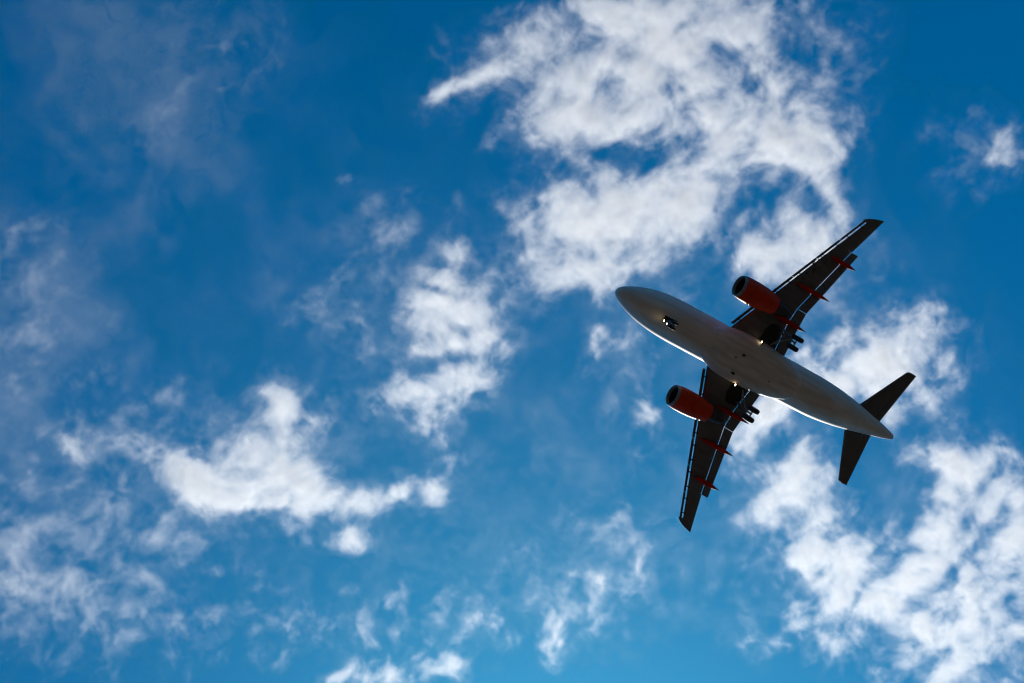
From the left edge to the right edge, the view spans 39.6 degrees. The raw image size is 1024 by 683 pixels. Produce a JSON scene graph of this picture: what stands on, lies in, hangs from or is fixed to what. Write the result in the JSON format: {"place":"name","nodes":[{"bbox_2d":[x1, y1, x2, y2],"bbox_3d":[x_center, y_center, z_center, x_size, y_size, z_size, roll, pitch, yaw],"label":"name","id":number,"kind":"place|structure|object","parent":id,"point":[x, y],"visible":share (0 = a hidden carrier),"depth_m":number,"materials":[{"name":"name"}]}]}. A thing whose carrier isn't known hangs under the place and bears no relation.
{"place":"outdoors","nodes":[
{"label":"outdoors","id":0,"kind":"place"},
{"bbox_2d":[0,0,1023,682],"label":"sky","id":1,"kind":"structure","parent":0,"point":[321,359],"materials":[{"name":"blue"}]},
{"bbox_2d":[615,219,915,531],"bbox_3d":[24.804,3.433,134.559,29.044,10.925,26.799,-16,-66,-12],"label":"airliner","id":2,"kind":"object","parent":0,"point":[742,358],"visible":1,"depth_m":130.43,"materials":[{"name":"white paint"}]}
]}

